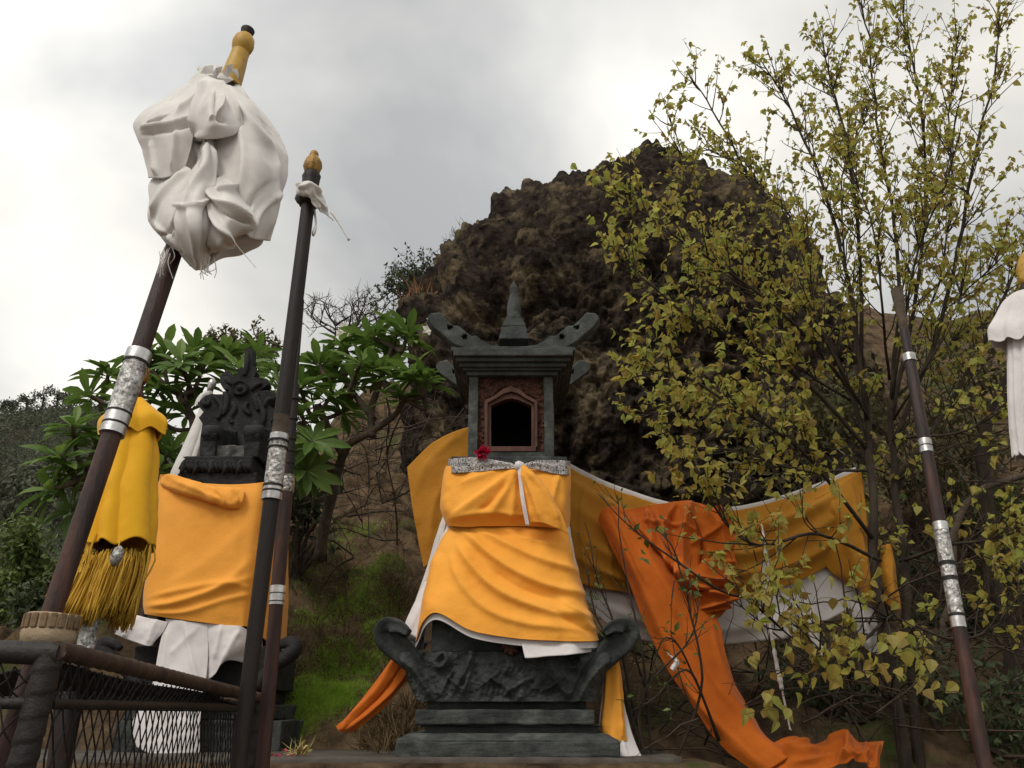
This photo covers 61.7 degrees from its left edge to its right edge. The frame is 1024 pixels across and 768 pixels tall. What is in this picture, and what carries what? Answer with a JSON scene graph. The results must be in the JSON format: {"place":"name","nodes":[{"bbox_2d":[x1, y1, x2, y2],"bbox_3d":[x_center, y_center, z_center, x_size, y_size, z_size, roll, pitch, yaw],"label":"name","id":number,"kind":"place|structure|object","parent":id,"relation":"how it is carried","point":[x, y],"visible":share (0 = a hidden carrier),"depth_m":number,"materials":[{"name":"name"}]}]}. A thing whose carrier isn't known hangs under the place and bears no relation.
{"place":"outdoors","nodes":[
{"label":"outdoors","id":0,"kind":"place"},
{"bbox_2d":[0,406,182,568],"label":"hill","id":1,"kind":"structure","parent":0,"point":[29,449],"depth_m":88.14,"materials":[{"name":"green plant"}]},
{"bbox_2d":[0,400,17,409],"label":"hill tree","id":2,"kind":"object","parent":1,"relation":"on","point":[2,405],"visible":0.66,"depth_m":109.70,"materials":[{"name":"green plant"}]},
{"bbox_2d":[1,396,21,410],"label":"hill tree","id":3,"kind":"object","parent":1,"relation":"on","point":[6,401],"visible":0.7,"depth_m":110.01,"materials":[{"name":"green plant"}]},
{"bbox_2d":[16,393,37,413],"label":"hill tree","id":4,"kind":"object","parent":1,"relation":"on","point":[25,399],"visible":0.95,"depth_m":110.23,"materials":[{"name":"green plant"}]},
{"bbox_2d":[29,384,58,409],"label":"hill tree","id":5,"kind":"object","parent":1,"relation":"on","point":[38,395],"visible":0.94,"depth_m":110.52,"materials":[{"name":"green plant"}]},
{"bbox_2d":[45,387,65,403],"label":"hill tree","id":6,"kind":"object","parent":1,"relation":"on","point":[58,393],"visible":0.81,"depth_m":110.40,"materials":[{"name":"green plant"}]},
{"bbox_2d":[57,389,71,402],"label":"hill tree","id":7,"kind":"object","parent":1,"relation":"on","point":[66,395],"visible":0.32,"depth_m":110.17,"materials":[{"name":"green plant"}]},
{"bbox_2d":[0,397,184,567],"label":"scrub","id":8,"kind":"object","parent":1,"relation":"on","point":[25,420],"visible":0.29,"depth_m":91.15,"materials":[{"name":"green plant"}]},
{"bbox_2d":[0,305,1023,767],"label":"hillside","id":9,"kind":"structure","parent":0,"point":[946,751],"depth_m":5.68,"materials":[{"name":"soil"}]},
{"bbox_2d":[0,573,53,630],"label":"bush","id":10,"kind":"object","parent":9,"relation":"on","point":[32,599],"visible":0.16,"depth_m":6.66,"materials":[{"name":"green plant"}]},
{"bbox_2d":[0,502,59,628],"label":"bush","id":11,"kind":"object","parent":9,"relation":"on","point":[24,542],"visible":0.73,"depth_m":7.34,"materials":[{"name":"green plant"}]},
{"bbox_2d":[0,449,82,618],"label":"bush","id":12,"kind":"object","parent":9,"relation":"on","point":[21,482],"visible":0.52,"depth_m":12.02,"materials":[{"name":"green plant"}]},
{"bbox_2d":[46,543,63,578],"bbox_3d":[-3.235,1.437,7.242,1.350,1.620,0.965,5,-22,-13],"label":"bush","id":13,"kind":"object","parent":9,"relation":"on","point":[57,557],"visible":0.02,"depth_m":6.87,"materials":[{"name":"green plant"}]},
{"bbox_2d":[0,640,260,767],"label":"netted fence","id":14,"kind":"object","parent":9,"relation":"on","point":[56,683],"visible":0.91,"depth_m":1.78,"materials":[{"name":"brown wood"}]},
{"bbox_2d":[20,611,81,642],"bbox_3d":[-0.825,0.439,1.532,0.094,0.057,0.094,0,-21,0],"label":"pole socket","id":15,"kind":"object","parent":14,"relation":"on","point":[41,626],"visible":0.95,"depth_m":1.50,"materials":[{"name":"beige stone"}]},
{"bbox_2d":[0,25,287,767],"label":"ceremonial umbrella","id":16,"kind":"object","parent":15,"relation":"in","point":[211,143],"visible":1,"depth_m":1.94,"materials":[{"name":"white fabric"}]},
{"bbox_2d":[44,368,166,743],"bbox_3d":[-1.166,0.484,2.486,0.295,1.247,0.244,-7,-22,18],"label":"closed umbrella","id":17,"kind":"object","parent":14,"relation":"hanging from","point":[108,582],"visible":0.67,"depth_m":2.44,"materials":[{"name":"yellow fabric"}]},
{"bbox_2d":[14,324,310,542],"bbox_3d":[-2.411,0.554,6.091,1.875,2.435,1.300,10,-23,-25],"label":"frangipani tree","id":18,"kind":"object","parent":9,"relation":"on","point":[163,364],"visible":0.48,"depth_m":6.05,"materials":[{"name":"green plant"}]},
{"bbox_2d":[141,378,215,617],"bbox_3d":[-2.159,0.763,5.544,0.295,1.717,0.174,0,-21,0],"label":"closed umbrella","id":19,"kind":"object","parent":9,"relation":"on","point":[191,446],"visible":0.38,"depth_m":5.64,"materials":[{"name":"white fabric"}]},
{"bbox_2d":[55,466,340,562],"bbox_3d":[-2.664,1.246,7.273,2.510,1.399,1.973,0,-21,0],"label":"bush","id":20,"kind":"object","parent":9,"relation":"on","point":[333,549],"visible":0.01,"depth_m":7.21,"materials":[{"name":"green plant"}]},
{"bbox_2d":[195,315,282,374],"bbox_3d":[-4.026,-0.453,12.792,1.364,1.058,1.257,16,-26,-36],"label":"tree","id":21,"kind":"object","parent":9,"relation":"on","point":[233,332],"visible":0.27,"depth_m":12.69,"materials":[{"name":"green plant"}]},
{"bbox_2d":[288,475,345,581],"bbox_3d":[-1.759,1.065,7.005,0.800,1.184,0.661,0,-21,0],"label":"bush","id":22,"kind":"object","parent":9,"relation":"on","point":[299,568],"visible":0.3,"depth_m":6.88,"materials":[{"name":"green plant"}]},
{"bbox_2d":[302,279,391,356],"bbox_3d":[-2.713,-1.069,14.241,1.816,1.676,1.405,0,-21,0],"label":"bare tree","id":23,"kind":"object","parent":9,"relation":"on","point":[334,321],"visible":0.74,"depth_m":14.16,"materials":[{"name":"plant"}]},
{"bbox_2d":[283,515,411,746],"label":"grass","id":24,"kind":"structure","parent":9,"relation":"on","point":[345,686],"depth_m":5.49,"materials":[{"name":"green plant"}]},
{"bbox_2d":[287,466,425,752],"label":"dry grass","id":25,"kind":"structure","parent":9,"relation":"on","point":[388,738],"depth_m":5.67,"materials":[{"name":"plant"}]},
{"bbox_2d":[275,308,455,561],"bbox_3d":[-1.009,0.305,5.891,1.394,1.700,0.907,-5,-22,12],"label":"frangipani tree","id":26,"kind":"object","parent":9,"relation":"on","point":[324,474],"visible":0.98,"depth_m":5.90,"materials":[{"name":"green plant"}]},
{"bbox_2d":[361,241,439,317],"bbox_3d":[-1.548,-1.556,13.610,1.519,1.426,1.840,9,-23,-23],"label":"acacia tree","id":27,"kind":"object","parent":9,"relation":"on","point":[402,286],"visible":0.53,"depth_m":13.25,"materials":[{"name":"green plant"}]},
{"bbox_2d":[393,138,884,527],"bbox_3d":[1.557,0.436,10.086,6.257,8.045,5.330,0,-21,0],"label":"rock outcrop","id":28,"kind":"object","parent":9,"relation":"on","point":[535,240],"visible":0.27,"depth_m":9.09,"materials":[{"name":"stone"}]},
{"bbox_2d":[393,271,437,305],"bbox_3d":[-1.097,-1.118,10.337,0.736,0.433,0.720,0,-21,0],"label":"grass tuft","id":29,"kind":"object","parent":28,"relation":"on","point":[413,288],"visible":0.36,"depth_m":10.26,"materials":[{"name":"plant"}]},
{"bbox_2d":[443,217,472,241],"bbox_3d":[-0.564,-1.821,11.972,0.917,0.914,0.881,0,-21,0],"label":"bare tree","id":30,"kind":"object","parent":28,"relation":"on","point":[455,231],"visible":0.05,"depth_m":11.79,"materials":[{"name":"grey plant"}]},
{"bbox_2d":[277,314,1023,767],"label":"dry brush","id":31,"kind":"object","parent":9,"relation":"on","point":[801,662],"visible":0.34,"depth_m":5.37,"materials":[{"name":"plant"}]},
{"bbox_2d":[577,480,749,765],"bbox_3d":[0.839,1.210,4.215,1.032,1.550,0.479,0,-21,0],"label":"sapling","id":32,"kind":"object","parent":9,"relation":"on","point":[647,685],"visible":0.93,"depth_m":4.17,"materials":[{"name":"brown plant"}]},
{"bbox_2d":[666,651,678,671],"bbox_3d":[0.767,1.318,4.076,0.062,0.092,0.035,0,-21,0],"label":"cloth scrap","id":33,"kind":"object","parent":32,"relation":"hanging from","point":[674,665],"visible":1,"depth_m":4.06,"materials":[{"name":"white fabric"}]},
{"bbox_2d":[758,524,769,614],"bbox_3d":[1.318,0.969,4.501,0.099,0.473,0.043,0,-21,0],"label":"cloth scrap","id":34,"kind":"object","parent":32,"relation":"hanging from","point":[764,563],"visible":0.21,"depth_m":4.50,"materials":[{"name":"white fabric"}]},
{"bbox_2d":[767,618,791,730],"bbox_3d":[1.346,1.442,4.327,0.077,0.570,0.042,0,-21,0],"label":"cloth scrap","id":35,"kind":"object","parent":34,"relation":"hanging from","point":[779,679],"visible":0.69,"depth_m":4.32,"materials":[{"name":"white fabric"}]},
{"bbox_2d":[598,500,883,767],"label":"orange drape","id":36,"kind":"object","parent":9,"relation":"on","point":[749,744],"visible":0.89,"depth_m":4.55,"materials":[{"name":"fabric"}]},
{"bbox_2d":[701,363,913,505],"bbox_3d":[2.351,0.817,6.841,1.803,1.994,1.594,0,-21,0],"label":"bush","id":37,"kind":"object","parent":9,"relation":"on","point":[818,417],"visible":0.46,"depth_m":6.85,"materials":[{"name":"green plant"}]},
{"bbox_2d":[743,630,975,724],"bbox_3d":[2.057,1.885,5.090,1.257,0.823,1.174,-8,-23,21],"label":"bush","id":38,"kind":"object","parent":9,"relation":"on","point":[785,678],"visible":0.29,"depth_m":5.11,"materials":[{"name":"green plant"}]},
{"bbox_2d":[853,342,1017,587],"bbox_3d":[3.684,0.761,7.221,1.539,2.051,1.578,-12,-24,28],"label":"bush","id":39,"kind":"object","parent":9,"relation":"on","point":[917,478],"visible":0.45,"depth_m":7.10,"materials":[{"name":"green plant"}]},
{"bbox_2d":[893,306,1006,418],"bbox_3d":[5.824,-0.123,10.254,2.408,1.252,1.949,0,-21,0],"label":"bush","id":40,"kind":"object","parent":9,"relation":"on","point":[985,369],"visible":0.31,"depth_m":10.22,"materials":[{"name":"green plant"}]},
{"bbox_2d":[895,551,1023,638],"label":"bush","id":41,"kind":"object","parent":9,"relation":"on","point":[913,571],"visible":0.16,"depth_m":6.38,"materials":[{"name":"green plant"}]},
{"bbox_2d":[902,638,1023,767],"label":"bush","id":42,"kind":"object","parent":9,"relation":"on","point":[997,750],"visible":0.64,"depth_m":4.74,"materials":[{"name":"green plant"}]},
{"bbox_2d":[926,472,1023,734],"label":"crooked tree","id":43,"kind":"object","parent":9,"relation":"on","point":[960,515],"visible":0.53,"depth_m":5.39,"materials":[{"name":"brown plant"}]},
{"bbox_2d":[928,477,1023,536],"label":"bush","id":44,"kind":"object","parent":9,"relation":"on","point":[997,501],"visible":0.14,"depth_m":7.30,"materials":[{"name":"green plant"}]},
{"bbox_2d":[975,371,1022,706],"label":"crooked tree","id":45,"kind":"object","parent":9,"relation":"on","point":[982,469],"visible":0.45,"depth_m":5.62,"materials":[{"name":"brown plant"}]},
{"bbox_2d":[0,0,1023,443],"label":"sky","id":46,"kind":"structure","parent":0,"point":[414,113],"materials":[{"name":"grey"}]},
{"label":"ground","id":47,"kind":"structure","parent":0,"visible":0},
{"bbox_2d":[255,300,303,767],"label":"spear pole","id":48,"kind":"object","parent":47,"relation":"on","point":[271,662],"visible":0.84,"depth_m":2.92,"materials":[{"name":"red wood"}]},
{"bbox_2d":[230,150,349,767],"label":"spear pole","id":49,"kind":"object","parent":47,"relation":"on","point":[309,198],"visible":1,"depth_m":2.86,"materials":[{"name":"black wood"}]},
{"bbox_2d":[37,749,681,763],"bbox_3d":[-1.879,2.523,4.226,5.242,1.332,1.558,0,-21,0],"label":"stone ledge","id":50,"kind":"object","parent":47,"relation":"on","point":[337,756],"visible":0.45,"depth_m":3.75,"materials":[{"name":"stone"}]},
{"bbox_2d":[95,347,304,751],"bbox_3d":[-1.662,0.846,5.075,1.111,2.434,0.731,0,-21,0],"label":"throne shrine","id":51,"kind":"object","parent":50,"relation":"on","point":[236,417],"visible":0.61,"depth_m":4.93,"materials":[{"name":"black stone"}]},
{"bbox_2d":[143,474,288,639],"bbox_3d":[-1.734,0.969,4.899,0.851,1.061,0.660,0,-21,0],"label":"apricot cloth wrap","id":52,"kind":"object","parent":51,"relation":"on","point":[203,569],"visible":0.8,"depth_m":4.65,"materials":[{"name":"orange fabric"}]},
{"bbox_2d":[115,615,283,752],"bbox_3d":[-1.622,1.582,4.550,0.954,0.720,0.514,10,-23,-24],"label":"white underskirt","id":53,"kind":"object","parent":52,"relation":"hanging from","point":[205,650],"visible":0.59,"depth_m":4.43,"materials":[{"name":"fabric"}]},
{"bbox_2d":[282,737,316,754],"bbox_3d":[-0.977,1.655,3.943,0.172,0.093,0.182,6,-22,-16],"label":"palm offering","id":54,"kind":"object","parent":50,"relation":"on","point":[301,750],"visible":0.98,"depth_m":3.90,"materials":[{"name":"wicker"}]},
{"bbox_2d":[373,280,638,757],"bbox_3d":[-0.028,0.596,4.715,1.262,2.644,0.999,0,-21,0],"label":"stone shrine","id":55,"kind":"object","parent":50,"relation":"on","point":[481,698],"visible":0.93,"depth_m":4.02,"materials":[{"name":"grey stone"}]},
{"bbox_2d":[407,427,467,567],"bbox_3d":[-0.420,0.639,5.007,0.416,0.852,0.065,-2,-21,5],"label":"hanging banner","id":56,"kind":"object","parent":55,"relation":"hanging from","point":[426,467],"visible":0.52,"depth_m":5.03,"materials":[{"name":"yellow fabric"}]},
{"bbox_2d":[415,457,598,657],"bbox_3d":[-0.015,0.843,4.442,0.926,1.143,0.741,0,-21,0],"label":"gold cloth wrap","id":57,"kind":"object","parent":55,"relation":"attached to","point":[503,568],"visible":0.98,"depth_m":4.17,"materials":[{"name":"fabric"}]},
{"bbox_2d":[336,517,445,732],"bbox_3d":[-0.594,1.173,4.305,0.501,1.070,0.163,0,-21,0],"label":"sash cloth","id":58,"kind":"object","parent":57,"relation":"hanging from","point":[388,684],"visible":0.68,"depth_m":4.13,"materials":[{"name":"orange fabric"}]},
{"bbox_2d":[473,444,491,460],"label":"flower","id":59,"kind":"object","parent":57,"relation":"on","point":[482,451],"visible":1,"depth_m":4.40,"materials":[{"name":"red plant"}]},
{"bbox_2d":[477,377,544,451],"bbox_3d":[-0.006,0.154,4.654,0.370,0.440,0.022,0,-21,0],"label":"carved door front","id":60,"kind":"structure","parent":55,"relation":"in","point":[532,387],"depth_m":4.70,"materials":[{"name":"red wood"}]},
{"bbox_2d":[599,662,640,755],"bbox_3d":[0.493,1.511,4.038,0.170,0.462,0.132,-19,-28,40],"label":"sash cloth","id":61,"kind":"object","parent":55,"relation":"hanging from","point":[613,720],"visible":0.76,"depth_m":4.01,"materials":[{"name":"fabric"}]},
{"bbox_2d":[570,0,1023,767],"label":"leafy tree","id":62,"kind":"object","parent":47,"relation":"on","point":[840,142],"visible":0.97,"depth_m":5.30,"materials":[{"name":"green plant"}]},
{"bbox_2d":[570,464,900,654],"bbox_3d":[1.289,0.994,5.006,1.940,1.114,0.192,1,-21,-3],"label":"long banner","id":63,"kind":"object","parent":62,"relation":"attached to","point":[588,504],"visible":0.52,"depth_m":4.99,"materials":[{"name":"yellow fabric"}]},
{"bbox_2d":[800,591,822,655],"bbox_3d":[1.589,1.266,4.546,0.101,0.363,0.041,0,-21,0],"label":"cloth scrap","id":64,"kind":"object","parent":62,"relation":"hanging from","point":[816,641],"visible":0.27,"depth_m":4.53,"materials":[{"name":"white fabric"}]},
{"bbox_2d":[891,287,992,767],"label":"umbrella pole","id":65,"kind":"object","parent":47,"relation":"on","point":[970,689],"visible":1,"depth_m":2.98,"materials":[{"name":"red wood"}]},
{"bbox_2d":[987,252,1023,462],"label":"closed umbrella","id":66,"kind":"object","parent":47,"relation":"on","point":[1005,331],"visible":1,"depth_m":3.37,"materials":[{"name":"white fabric"}]}
]}

